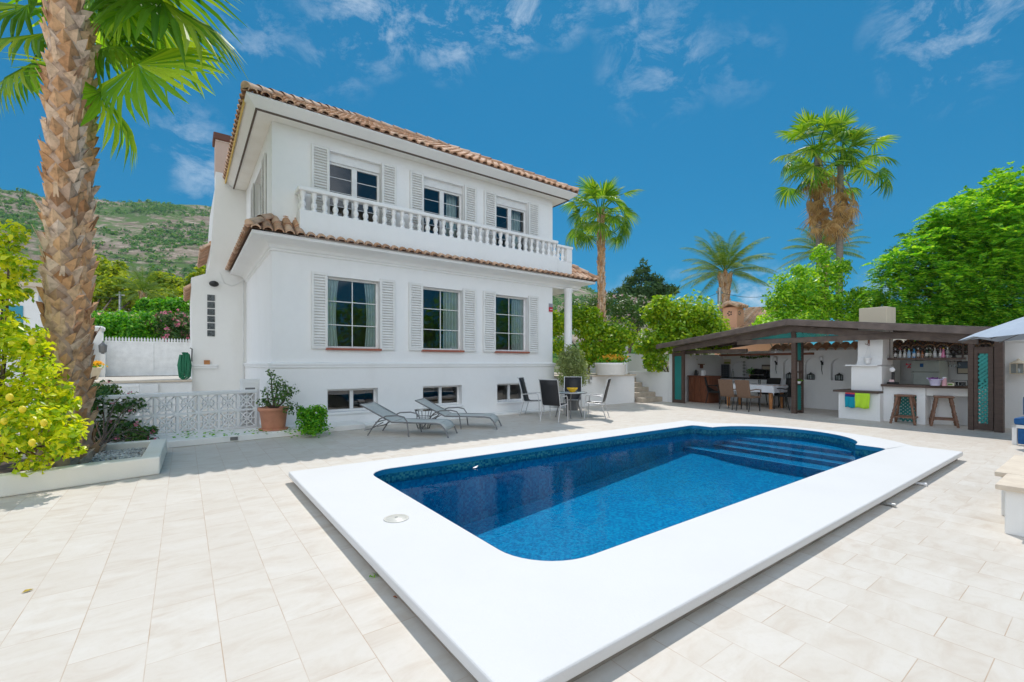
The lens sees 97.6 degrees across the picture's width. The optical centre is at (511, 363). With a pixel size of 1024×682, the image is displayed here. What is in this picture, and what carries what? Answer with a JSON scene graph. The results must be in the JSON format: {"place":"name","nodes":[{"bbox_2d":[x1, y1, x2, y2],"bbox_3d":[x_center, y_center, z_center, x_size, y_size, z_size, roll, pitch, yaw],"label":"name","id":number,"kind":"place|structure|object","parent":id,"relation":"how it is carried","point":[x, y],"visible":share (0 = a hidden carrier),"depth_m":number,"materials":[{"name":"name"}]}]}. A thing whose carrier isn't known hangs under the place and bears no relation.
{"place":"outdoors","nodes":[
{"label":"outdoors","id":0,"kind":"place"},
{"bbox_2d":[0,281,43,378],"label":"neighbour house","id":1,"kind":"structure","parent":0,"point":[28,308],"depth_m":16.83,"materials":[{"name":"white paint"}]},
{"bbox_2d":[3,305,22,322],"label":"window","id":2,"kind":"structure","parent":1,"relation":"in","point":[17,309],"depth_m":16.66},
{"bbox_2d":[92,326,104,376],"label":"gate pillar","id":3,"kind":"structure","parent":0,"point":[98,339],"depth_m":18.95,"materials":[{"name":"white paint"}]},
{"bbox_2d":[16,375,190,380],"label":"driveway","id":4,"kind":"structure","parent":0,"point":[161,377],"depth_m":15.70,"materials":[{"name":"concrete"}]},
{"bbox_2d":[91,360,107,379],"bbox_3d":[-13.099,0.184,13.903,0.829,0.671,0.798,0,0,-36],"label":"flower pot","id":5,"kind":"object","parent":4,"relation":"on","point":[97,368],"visible":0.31,"depth_m":13.92,"materials":[{"name":"ceramic"}]},
{"bbox_2d":[98,341,106,376],"bbox_3d":[-17.151,-0.180,18.799,0.300,1.520,0.260,0,0,-36],"label":"gate lantern","id":6,"kind":"object","parent":4,"relation":"on","point":[102,346],"visible":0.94,"depth_m":18.74,"materials":[{"name":"white paint"}]},
{"bbox_2d":[91,307,172,341],"bbox_3d":[-21.859,-1.187,24.431,6.463,3.753,2.781,0,0,11],"label":"clipped hedge","id":7,"kind":"object","parent":4,"relation":"on","point":[123,325],"visible":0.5,"depth_m":24.02,"materials":[{"name":"green plant"}]},
{"bbox_2d":[104,336,189,376],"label":"driveway gate","id":8,"kind":"structure","parent":4,"relation":"on","point":[123,358],"depth_m":20.10,"materials":[{"name":"metal"}]},
{"bbox_2d":[139,309,189,341],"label":"oleander","id":9,"kind":"object","parent":4,"relation":"on","point":[180,326],"visible":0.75,"depth_m":24.39,"materials":[{"name":"green plant"}]},
{"bbox_2d":[0,189,714,371],"bbox_3d":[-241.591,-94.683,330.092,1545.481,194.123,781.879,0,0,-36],"label":"hills","id":10,"kind":"structure","parent":0,"point":[135,222],"depth_m":383.11,"materials":[{"name":"plant"}]},
{"bbox_2d":[0,187,639,362],"bbox_3d":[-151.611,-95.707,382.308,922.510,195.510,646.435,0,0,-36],"label":"hillside woods","id":11,"kind":"object","parent":10,"relation":"on","point":[15,216],"visible":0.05,"depth_m":385.01,"materials":[{"name":"green plant"}]},
{"bbox_2d":[0,399,1023,681],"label":"patio","id":12,"kind":"structure","parent":0,"point":[240,561],"depth_m":2.94,"materials":[{"name":"tile"}]},
{"bbox_2d":[0,439,166,497],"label":"planter bed","id":13,"kind":"object","parent":12,"relation":"on","point":[149,461],"visible":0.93,"depth_m":5.42,"materials":[{"name":"paint"}]},
{"bbox_2d":[0,219,93,476],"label":"lemon tree","id":14,"kind":"object","parent":13,"relation":"in","point":[17,397],"visible":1,"depth_m":5.03,"materials":[{"name":"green plant"}]},
{"bbox_2d":[15,0,95,470],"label":"fan palm","id":15,"kind":"object","parent":13,"relation":"in","point":[65,56],"visible":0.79,"depth_m":5.64,"materials":[{"name":"brown plant"}]},
{"bbox_2d":[89,447,145,462],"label":"pebbles","id":16,"kind":"object","parent":13,"relation":"on","point":[105,455],"visible":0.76,"depth_m":6.35,"materials":[{"name":"gravel"}]},
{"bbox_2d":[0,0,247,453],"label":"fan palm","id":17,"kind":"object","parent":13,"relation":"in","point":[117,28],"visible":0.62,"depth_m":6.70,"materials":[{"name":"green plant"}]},
{"bbox_2d":[91,380,158,453],"bbox_3d":[-6.640,0.944,7.503,2.737,1.323,1.181,0,0,32],"label":"bougainvillea","id":18,"kind":"object","parent":13,"relation":"in","point":[103,432],"visible":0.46,"depth_m":7.71,"materials":[{"name":"green plant"}]},
{"bbox_2d":[4,379,191,418],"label":"retaining wall","id":19,"kind":"structure","parent":12,"relation":"on","point":[160,386],"depth_m":11.97,"materials":[{"name":"white paint"}]},
{"bbox_2d":[177,347,192,379],"bbox_3d":[-9.028,0.020,12.387,0.356,0.931,0.143,0,0,-36],"label":"garden hose","id":20,"kind":"object","parent":19,"relation":"on","point":[184,363],"visible":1,"depth_m":12.36,"materials":[{"name":"green plastic"}]},
{"bbox_2d":[95,384,139,416],"bbox_3d":[-9.922,0.935,10.831,1.440,0.830,0.120,0,0,-36],"label":"breeze block fence","id":21,"kind":"object","parent":12,"relation":"on","point":[137,386],"visible":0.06,"depth_m":11.12,"materials":[{"name":"white paint"}]},
{"bbox_2d":[240,379,259,426],"bbox_3d":[-5.582,0.840,9.549,0.350,1.020,0.236,0,0,-36],"label":"utility cabinet","id":22,"kind":"object","parent":12,"relation":"on","point":[247,384],"visible":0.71,"depth_m":9.47,"materials":[{"name":"metal"}]},
{"bbox_2d":[95,408,562,447],"bbox_3d":[-2.821,1.392,10.459,11.000,0.114,1.110,0,0,-36],"label":"kerb ledge","id":23,"kind":"object","parent":12,"relation":"on","point":[197,438],"visible":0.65,"depth_m":8.73,"materials":[{"name":"white paint"}]},
{"bbox_2d":[95,389,257,441],"bbox_3d":[-6.439,0.943,8.349,0.120,0.785,3.098,0,0,42],"label":"breeze block fence","id":24,"kind":"object","parent":23,"relation":"on","point":[176,414],"visible":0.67,"depth_m":8.63,"materials":[{"name":"white paint"}]},
{"bbox_2d":[169,404,332,437],"bbox_3d":[-5.187,1.114,8.640,3.793,0.602,1.526,0,0,-1],"label":"trailing shrub","id":25,"kind":"object","parent":23,"relation":"on","point":[311,420],"visible":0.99,"depth_m":8.79,"materials":[{"name":"green plant"}]},
{"bbox_2d":[256,369,299,430],"bbox_3d":[-4.667,0.720,8.957,0.898,1.228,0.685,0,0,14],"label":"potted bush","id":26,"kind":"object","parent":23,"relation":"on","point":[273,417],"visible":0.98,"depth_m":8.88,"materials":[{"name":"green plant"}]},
{"bbox_2d":[183,81,598,424],"bbox_3d":[-4.128,-2.886,15.001,11.081,8.772,8.912,0,0,-36],"label":"villa","id":27,"kind":"object","parent":12,"relation":"on","point":[352,261],"visible":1,"depth_m":11.56,"materials":[{"name":"white paint"}]},
{"bbox_2d":[327,388,375,414],"bbox_3d":[-3.767,0.880,10.580,1.209,0.580,0.275,0,0,-36],"label":"window","id":28,"kind":"structure","parent":27,"relation":"in","point":[350,410],"depth_m":10.61,"materials":[{"name":"white glass"}]},
{"bbox_2d":[326,277,381,350],"bbox_3d":[-3.758,-1.120,10.612,1.282,1.940,0.305,0,0,-36],"label":"window","id":29,"kind":"structure","parent":27,"relation":"in","point":[371,288],"depth_m":10.72,"materials":[{"name":"white glass"}]},
{"bbox_2d":[330,153,379,222],"bbox_3d":[-3.769,-3.930,10.694,1.209,1.840,0.130,0,0,-36],"label":"window","id":30,"kind":"structure","parent":27,"relation":"in","point":[336,160],"depth_m":10.67,"materials":[{"name":"white glass"}]},
{"bbox_2d":[422,385,462,408],"bbox_3d":[-1.884,0.880,11.958,1.189,0.580,0.275,0,0,-36],"label":"window","id":31,"kind":"structure","parent":27,"relation":"in","point":[453,404],"depth_m":12.03,"materials":[{"name":"white plastic"}]},
{"bbox_2d":[421,287,464,351],"bbox_3d":[-1.882,-1.120,11.984,1.243,1.940,0.305,0,0,-36],"label":"window","id":32,"kind":"structure","parent":27,"relation":"in","point":[451,299],"depth_m":12.24,"materials":[{"name":"white glass"}]},
{"bbox_2d":[424,178,461,237],"bbox_3d":[-1.954,-3.930,12.130,1.194,1.840,0.305,0,0,-36],"label":"window","id":33,"kind":"structure","parent":27,"relation":"in","point":[451,191],"depth_m":12.15,"materials":[{"name":"white glass"}]},
{"bbox_2d":[497,383,522,403],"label":"window","id":34,"kind":"structure","parent":27,"relation":"in","point":[504,401],"depth_m":13.33,"materials":[{"name":"white glass"}]},
{"bbox_2d":[496,197,525,249],"bbox_3d":[-0.143,-3.930,13.456,1.181,1.840,0.305,0,0,-36],"label":"window","id":35,"kind":"structure","parent":27,"relation":"in","point":[517,208],"depth_m":13.49,"materials":[{"name":"white glass"}]},
{"bbox_2d":[494,295,529,352],"bbox_3d":[-0.052,-1.120,13.324,1.251,1.940,0.305,0,0,-36],"label":"window","id":36,"kind":"structure","parent":27,"relation":"in","point":[517,315],"depth_m":13.59,"materials":[{"name":"white glass"}]},
{"bbox_2d":[360,402,457,437],"bbox_3d":[-2.103,1.139,9.187,1.889,0.638,0.678,0,0,10],"label":"sun lounger","id":37,"kind":"object","parent":12,"relation":"on","point":[388,415],"visible":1,"depth_m":9.16,"materials":[{"name":"grey metal"}]},
{"bbox_2d":[414,408,432,428],"bbox_3d":[-1.953,1.225,9.915,0.400,0.422,0.400,0,0,-36],"label":"wire basket table","id":38,"kind":"object","parent":12,"relation":"on","point":[425,410],"visible":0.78,"depth_m":9.91,"materials":[{"name":"black metal"}]},
{"bbox_2d":[415,398,501,429],"bbox_3d":[-1.206,1.139,10.221,1.889,0.638,0.678,0,0,8],"label":"sun lounger","id":39,"kind":"object","parent":12,"relation":"on","point":[440,411],"visible":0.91,"depth_m":10.20,"materials":[{"name":"grey metal"}]},
{"bbox_2d":[517,377,543,416],"bbox_3d":[0.527,0.916,12.521,0.650,1.074,0.526,0,0,19],"label":"sling chair","id":40,"kind":"object","parent":12,"relation":"on","point":[523,388],"visible":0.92,"depth_m":12.53,"materials":[{"name":"fabric"}]},
{"bbox_2d":[538,379,567,422],"bbox_3d":[1.041,0.916,11.246,0.526,1.074,0.650,0,0,32],"label":"sling chair","id":41,"kind":"object","parent":12,"relation":"on","point":[549,392],"visible":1,"depth_m":11.07,"materials":[{"name":"fabric"}]},
{"bbox_2d":[555,391,586,418],"bbox_3d":[1.525,1.113,12.071,0.994,0.683,0.994,0,0,-36],"label":"patio table","id":42,"kind":"object","parent":12,"relation":"on","point":[570,393],"visible":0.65,"depth_m":11.90,"materials":[{"name":"grey glass"}]},
{"bbox_2d":[563,376,581,414],"bbox_3d":[1.748,0.916,12.948,0.526,1.074,0.650,0,0,10],"label":"sling chair","id":43,"kind":"object","parent":12,"relation":"on","point":[575,382],"visible":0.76,"depth_m":13.16,"materials":[{"name":"fabric"}]},
{"bbox_2d":[554,343,591,410],"bbox_3d":[1.899,0.406,13.931,1.312,2.098,1.014,0,0,-36],"label":"potted olive bush","id":44,"kind":"object","parent":12,"relation":"on","point":[572,364],"visible":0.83,"depth_m":13.77,"materials":[{"name":"green plant"}]},
{"bbox_2d":[554,372,635,407],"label":"terrace","id":45,"kind":"structure","parent":12,"relation":"on","point":[621,389],"depth_m":15.87,"materials":[{"name":"white paint"}]},
{"bbox_2d":[553,302,638,373],"bbox_3d":[2.978,-1.001,17.072,3.652,2.865,2.211,0,0,10],"label":"yellow green shrub","id":46,"kind":"object","parent":45,"relation":"on","point":[590,324],"visible":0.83,"depth_m":16.67,"materials":[{"name":"green plant"}]},
{"bbox_2d":[588,353,630,374],"bbox_3d":[3.452,0.030,15.405,1.251,0.741,1.328,0,0,-17],"label":"round planter","id":47,"kind":"object","parent":45,"relation":"on","point":[609,365],"visible":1,"depth_m":15.05,"materials":[{"name":"white paint"}]},
{"bbox_2d":[584,378,611,419],"bbox_3d":[2.277,0.916,11.836,0.650,1.074,0.526,0,0,22],"label":"sling chair","id":48,"kind":"object","parent":12,"relation":"on","point":[604,394],"visible":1,"depth_m":11.71,"materials":[{"name":"silver metal"}]},
{"bbox_2d":[559,175,643,340],"bbox_3d":[3.989,-3.438,19.959,3.356,9.901,3.743,0,0,-36],"label":"fan palm","id":49,"kind":"object","parent":12,"relation":"on","point":[604,217],"visible":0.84,"depth_m":19.84,"materials":[{"name":"green plant"}]},
{"bbox_2d":[555,292,649,340],"bbox_3d":[4.257,-1.060,20.773,4.916,4.654,2.413,0,0,-5],"label":"oleander","id":50,"kind":"object","parent":12,"relation":"on","point":[631,307],"visible":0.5,"depth_m":20.69,"materials":[{"name":"green plant"}]},
{"bbox_2d":[289,420,962,681],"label":"swimming pool","id":51,"kind":"structure","parent":12,"relation":"in","point":[570,558],"depth_m":4.38,"materials":[{"name":"blue tile"}]},
{"bbox_2d":[383,514,408,522],"bbox_3d":[-0.984,1.313,3.815,0.210,0.014,0.210,0,0,-36],"label":"skimmer lid","id":52,"kind":"object","parent":51,"relation":"on","point":[395,518],"visible":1,"depth_m":3.79,"materials":[{"name":"plastic"}]},
{"bbox_2d":[584,354,668,401],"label":"stair wall","id":53,"kind":"structure","parent":12,"relation":"on","point":[657,383],"depth_m":17.70,"materials":[{"name":"white paint"}]},
{"bbox_2d":[628,373,661,402],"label":"garden steps","id":54,"kind":"structure","parent":12,"relation":"on","point":[643,394],"depth_m":17.05,"materials":[{"name":"beige stone"}]},
{"bbox_2d":[632,289,732,372],"bbox_3d":[6.849,-0.896,18.222,4.101,4.236,3.358,0,0,-36],"label":"round shrub","id":55,"kind":"object","parent":12,"relation":"on","point":[668,319],"visible":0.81,"depth_m":17.79,"materials":[{"name":"green plant"}]},
{"bbox_2d":[687,375,720,402],"bbox_3d":[7.195,0.953,16.800,0.764,0.995,0.907,0,0,-30],"label":"wooden cabinet","id":56,"kind":"object","parent":12,"relation":"on","point":[698,391],"visible":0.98,"depth_m":16.52,"materials":[{"name":"red wood"}]},
{"bbox_2d":[704,377,725,403],"bbox_3d":[7.340,0.977,16.199,0.574,0.954,0.597,0,0,-36],"label":"wicker chair","id":57,"kind":"object","parent":12,"relation":"on","point":[710,390],"visible":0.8,"depth_m":16.20,"materials":[{"name":"black metal"}]},
{"bbox_2d":[669,351,769,401],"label":"kitchen wall","id":58,"kind":"structure","parent":12,"relation":"on","point":[712,365],"depth_m":17.47,"materials":[{"name":"white paint"}]},
{"bbox_2d":[721,364,728,376],"bbox_3d":[8.533,0.290,18.209,0.052,0.500,0.600,0,0,-30],"label":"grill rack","id":59,"kind":"object","parent":58,"relation":"attached to","point":[724,370],"visible":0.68,"depth_m":18.10,"materials":[{"name":"black metal"}]},
{"bbox_2d":[740,355,769,358],"bbox_3d":[9.616,-0.238,16.261,0.214,0.228,2.834,0,0,-30],"label":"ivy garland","id":60,"kind":"object","parent":58,"relation":"attached to","point":[750,357],"visible":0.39,"depth_m":17.01,"materials":[{"name":"green plant"}]},
{"bbox_2d":[716,287,722,317],"bbox_3d":[11.101,-1.301,24.000,0.600,5.502,0.190,0,0,-36],"label":"utility pole","id":61,"kind":"object","parent":12,"relation":"on","point":[718,292],"visible":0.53,"depth_m":23.91,"materials":[{"name":"metal"}]},
{"bbox_2d":[673,229,777,319],"bbox_3d":[12.452,-3.216,25.964,5.692,9.332,5.786,0,0,-36],"label":"date palm","id":62,"kind":"object","parent":12,"relation":"on","point":[726,263],"visible":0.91,"depth_m":25.70,"materials":[{"name":"green plant"}]},
{"bbox_2d":[718,379,741,409],"bbox_3d":[6.921,0.977,14.230,0.597,0.954,0.574,0,0,-33],"label":"wicker chair","id":63,"kind":"object","parent":12,"relation":"on","point":[726,387],"visible":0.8,"depth_m":14.10,"materials":[{"name":"wicker"}]},
{"bbox_2d":[720,377,768,402],"bbox_3d":[9.191,0.995,16.823,0.545,0.910,2.860,0,0,-30],"label":"kitchen counter","id":64,"kind":"object","parent":12,"relation":"on","point":[763,396],"visible":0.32,"depth_m":16.75,"materials":[{"name":"white paint"}]},
{"bbox_2d":[750,368,769,377],"bbox_3d":[9.216,0.364,16.660,0.372,0.353,0.677,0,0,-30],"label":"barbecue cover","id":65,"kind":"object","parent":64,"relation":"on","point":[760,373],"visible":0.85,"depth_m":16.55,"materials":[{"name":"fabric"}]},
{"bbox_2d":[734,380,760,411],"bbox_3d":[7.181,0.977,13.675,0.597,0.954,0.574,0,0,-27],"label":"wicker chair","id":66,"kind":"object","parent":12,"relation":"on","point":[743,390],"visible":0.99,"depth_m":13.56,"materials":[{"name":"wicker"}]},
{"bbox_2d":[727,385,785,408],"bbox_3d":[8.119,1.073,15.019,0.840,0.754,1.700,0,0,-30],"label":"dining table","id":67,"kind":"object","parent":12,"relation":"on","point":[770,400],"visible":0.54,"depth_m":14.49,"materials":[{"name":"orange wood"}]},
{"bbox_2d":[733,383,787,394],"bbox_3d":[8.119,0.854,15.019,1.004,0.329,1.846,0,0,-30],"label":"tablecloth","id":68,"kind":"object","parent":67,"relation":"on","point":[772,388],"visible":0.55,"depth_m":14.32,"materials":[{"name":"fabric"}]},
{"bbox_2d":[757,378,780,405],"bbox_3d":[8.817,0.977,15.369,0.597,0.954,0.574,0,0,-30],"label":"wicker chair","id":69,"kind":"object","parent":12,"relation":"on","point":[773,380],"visible":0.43,"depth_m":15.41,"materials":[{"name":"black metal"}]},
{"bbox_2d":[773,380,790,409],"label":"wicker chair","id":70,"kind":"object","parent":12,"relation":"on","point":[788,389],"visible":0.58,"depth_m":13.92,"materials":[{"name":"black metal"}]},
{"bbox_2d":[749,243,860,346],"bbox_3d":[12.689,-1.963,19.658,5.561,6.966,3.198,0,0,-11],"label":"feathery tree","id":71,"kind":"object","parent":12,"relation":"on","point":[793,297],"visible":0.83,"depth_m":19.34,"materials":[{"name":"green plant"}]},
{"bbox_2d":[656,319,1004,432],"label":"pavilion","id":72,"kind":"structure","parent":12,"relation":"on","point":[986,368],"depth_m":11.57,"materials":[{"name":"brown wood"}]},
{"bbox_2d":[719,343,813,355],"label":"hanging beam","id":73,"kind":"structure","parent":72,"relation":"hanging from","point":[762,354],"depth_m":15.34,"materials":[{"name":"red wood"}]},
{"bbox_2d":[887,331,965,359],"bbox_3d":[10.020,-0.463,10.926,0.210,0.750,1.458,0,0,-30],"label":"bottle shelf","id":74,"kind":"object","parent":72,"relation":"hanging from","point":[954,358],"visible":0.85,"depth_m":10.70,"materials":[{"name":"brown wood"}]},
{"bbox_2d":[833,306,895,421],"bbox_3d":[9.328,-0.006,11.854,1.130,2.912,1.015,0,0,-30],"label":"barbecue","id":75,"kind":"object","parent":12,"relation":"on","point":[872,376],"visible":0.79,"depth_m":11.53,"materials":[{"name":"white paint"}]},
{"bbox_2d":[845,392,854,407],"bbox_3d":[8.759,0.956,11.620,0.036,0.398,0.244,0,0,-30],"label":"towel","id":76,"kind":"object","parent":75,"relation":"hanging from","point":[849,400],"visible":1,"depth_m":11.62,"materials":[{"name":"fabric"}]},
{"bbox_2d":[855,393,869,408],"bbox_3d":[8.892,0.954,11.392,0.036,0.394,0.328,0,0,-30],"label":"towel","id":77,"kind":"object","parent":75,"relation":"hanging from","point":[862,400],"visible":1,"depth_m":11.38,"materials":[{"name":"fabric"}]},
{"bbox_2d":[833,286,918,321],"bbox_3d":[14.006,-0.945,18.401,4.907,4.899,2.470,0,0,-14],"label":"tree","id":78,"kind":"object","parent":12,"relation":"on","point":[851,313],"visible":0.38,"depth_m":18.60,"materials":[{"name":"green plant"}]},
{"bbox_2d":[768,339,993,409],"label":"garden wall","id":79,"kind":"structure","parent":12,"relation":"on","point":[819,393],"depth_m":14.19,"materials":[{"name":"white paint"}]},
{"bbox_2d":[889,394,917,424],"bbox_3d":[9.457,1.103,10.792,0.501,0.706,0.501,0,0,-37],"label":"bar stool","id":80,"kind":"object","parent":12,"relation":"on","point":[912,402],"visible":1,"depth_m":10.76,"materials":[{"name":"brown wood"}]},
{"bbox_2d":[911,361,947,384],"bbox_3d":[10.730,0.691,11.536,0.630,1.518,0.552,0,0,-30],"label":"fridge","id":81,"kind":"object","parent":12,"relation":"on","point":[921,371],"visible":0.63,"depth_m":11.38,"materials":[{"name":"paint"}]},
{"bbox_2d":[881,384,982,425],"bbox_3d":[9.987,0.983,10.728,1.792,0.935,0.760,0,0,44],"label":"bar counter","id":82,"kind":"object","parent":12,"relation":"on","point":[924,397],"visible":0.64,"depth_m":10.64,"materials":[{"name":"white paint"}]},
{"bbox_2d":[887,367,898,383],"bbox_3d":[9.521,0.305,11.210,0.165,0.420,0.200,0,0,-30],"label":"kitchen scale","id":83,"kind":"object","parent":82,"relation":"on","point":[892,370],"visible":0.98,"depth_m":11.19,"materials":[{"name":"metal"}]},
{"bbox_2d":[926,377,943,385],"bbox_3d":[9.812,0.414,10.405,0.254,0.203,0.255,0,0,21],"label":"ice bucket","id":84,"kind":"object","parent":82,"relation":"on","point":[933,381],"visible":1,"depth_m":10.35,"materials":[{"name":"purple plastic"}]},
{"bbox_2d":[952,380,967,385],"bbox_3d":[10.188,0.448,10.233,0.130,0.134,0.270,0,0,-30],"label":"glass rack","id":85,"kind":"object","parent":82,"relation":"on","point":[961,383],"visible":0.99,"depth_m":10.18,"materials":[{"name":"black metal"}]},
{"bbox_2d":[854,161,1023,326],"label":"mimosa tree","id":86,"kind":"object","parent":12,"relation":"on","point":[969,247],"visible":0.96,"depth_m":16.39,"materials":[{"name":"green plant"}]},
{"bbox_2d":[891,339,993,422],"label":"bar back wall","id":87,"kind":"structure","parent":12,"relation":"on","point":[953,376],"depth_m":11.56,"materials":[{"name":"white paint"}]},
{"bbox_2d":[900,360,922,383],"bbox_3d":[10.547,0.681,11.848,0.530,1.538,0.320,0,0,-30],"label":"tall cabinet","id":88,"kind":"object","parent":87,"relation":"attached to","point":[905,374],"visible":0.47,"depth_m":11.77,"materials":[{"name":"metal"}]},
{"bbox_2d":[957,361,967,373],"bbox_3d":[11.404,0.107,11.271,0.022,0.320,0.320,0,0,-30],"label":"framed picture","id":89,"kind":"object","parent":87,"relation":"attached to","point":[962,368],"visible":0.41,"depth_m":11.31,"materials":[{"name":"black metal"}]},
{"bbox_2d":[929,395,959,427],"bbox_3d":[9.983,1.103,10.378,0.501,0.706,0.501,0,0,40],"label":"bar stool","id":90,"kind":"object","parent":12,"relation":"on","point":[932,418],"visible":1,"depth_m":10.33,"materials":[{"name":"brown wood"}]},
{"bbox_2d":[896,303,1023,340],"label":"dark shrub","id":91,"kind":"object","parent":12,"relation":"on","point":[959,320],"visible":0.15,"depth_m":16.52,"materials":[{"name":"green plant"}]},
{"bbox_2d":[958,317,1023,342],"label":"garden umbrella","id":92,"kind":"object","parent":12,"relation":"on","point":[1012,330],"visible":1,"depth_m":7.80,"materials":[{"name":"white fabric"}]},
{"bbox_2d":[994,455,1023,515],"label":"built in bench","id":93,"kind":"object","parent":12,"relation":"on","point":[1014,464],"visible":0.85,"depth_m":4.35,"materials":[{"name":"white paint"}]},
{"bbox_2d":[995,474,1023,536],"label":"built in bench","id":94,"kind":"object","parent":12,"relation":"on","point":[1012,485],"visible":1,"depth_m":3.79,"materials":[{"name":"white paint"}]},
{"bbox_2d":[1005,340,1023,428],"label":"side wall","id":95,"kind":"structure","parent":12,"relation":"on","point":[1014,383],"depth_m":9.93,"materials":[{"name":"white paint"}]},
{"bbox_2d":[1009,359,1023,373],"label":"lantern","id":96,"kind":"object","parent":95,"relation":"attached to","point":[1018,361],"visible":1,"depth_m":9.80,"materials":[{"name":"paint"}]},
{"bbox_2d":[1012,397,1023,444],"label":"garden sofa","id":97,"kind":"object","parent":12,"relation":"on","point":[1017,431],"visible":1,"depth_m":7.97,"materials":[{"name":"fabric"}]},
{"bbox_2d":[0,0,1023,344],"label":"sky","id":98,"kind":"structure","parent":0,"point":[684,102],"materials":[{"name":"blue"}]},
{"bbox_3d":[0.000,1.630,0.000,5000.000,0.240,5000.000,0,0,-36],"label":"ground","id":99,"kind":"structure","parent":0,"visible":0},
{"bbox_2d":[29,253,154,313],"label":"pine tree","id":100,"kind":"object","parent":99,"relation":"on","point":[105,273],"visible":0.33,"depth_m":42.16,"materials":[{"name":"green plant"}]},
{"bbox_2d":[111,263,177,308],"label":"date palm","id":101,"kind":"object","parent":99,"relation":"on","point":[142,294],"visible":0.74,"depth_m":37.73,"materials":[{"name":"green plant"}]},
{"bbox_2d":[131,295,189,315],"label":"garden hedge","id":102,"kind":"object","parent":99,"relation":"on","point":[158,305],"visible":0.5,"depth_m":35.55,"materials":[{"name":"green plant"}]},
{"bbox_2d":[145,265,205,302],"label":"pine tree","id":103,"kind":"object","parent":99,"relation":"on","point":[176,286],"visible":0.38,"depth_m":46.23,"materials":[{"name":"green plant"}]},
{"bbox_2d":[607,258,680,353],"bbox_3d":[9.831,-3.299,34.025,4.875,9.622,4.698,0,0,-36],"label":"dark conifer","id":104,"kind":"object","parent":99,"relation":"on","point":[654,285],"visible":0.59,"depth_m":33.56,"materials":[{"name":"green plant"}]},
{"bbox_2d":[715,300,810,354],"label":"pink house","id":105,"kind":"structure","parent":99,"relation":"on","point":[737,314],"depth_m":22.74,"materials":[{"name":"pink paint"}]},
{"bbox_2d":[771,105,871,344],"bbox_3d":[16.538,-6.222,24.199,4.353,15.351,5.142,0,0,5],"label":"fan palm","id":106,"kind":"object","parent":99,"relation":"on","point":[816,212],"visible":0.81,"depth_m":24.20,"materials":[{"name":"green plant"}]},
{"bbox_2d":[775,217,870,298],"bbox_3d":[20.872,-4.301,30.231,5.327,11.594,5.212,0,0,-36],"label":"date palm","id":107,"kind":"object","parent":99,"relation":"on","point":[798,254],"visible":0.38,"depth_m":29.97,"materials":[{"name":"green plant"}]},
{"bbox_2d":[781,106,899,343],"bbox_3d":[17.128,-5.748,23.483,4.695,14.400,4.989,0,0,-36],"label":"fan palm","id":108,"kind":"object","parent":99,"relation":"on","point":[840,221],"visible":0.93,"depth_m":23.26,"materials":[{"name":"green plant"}]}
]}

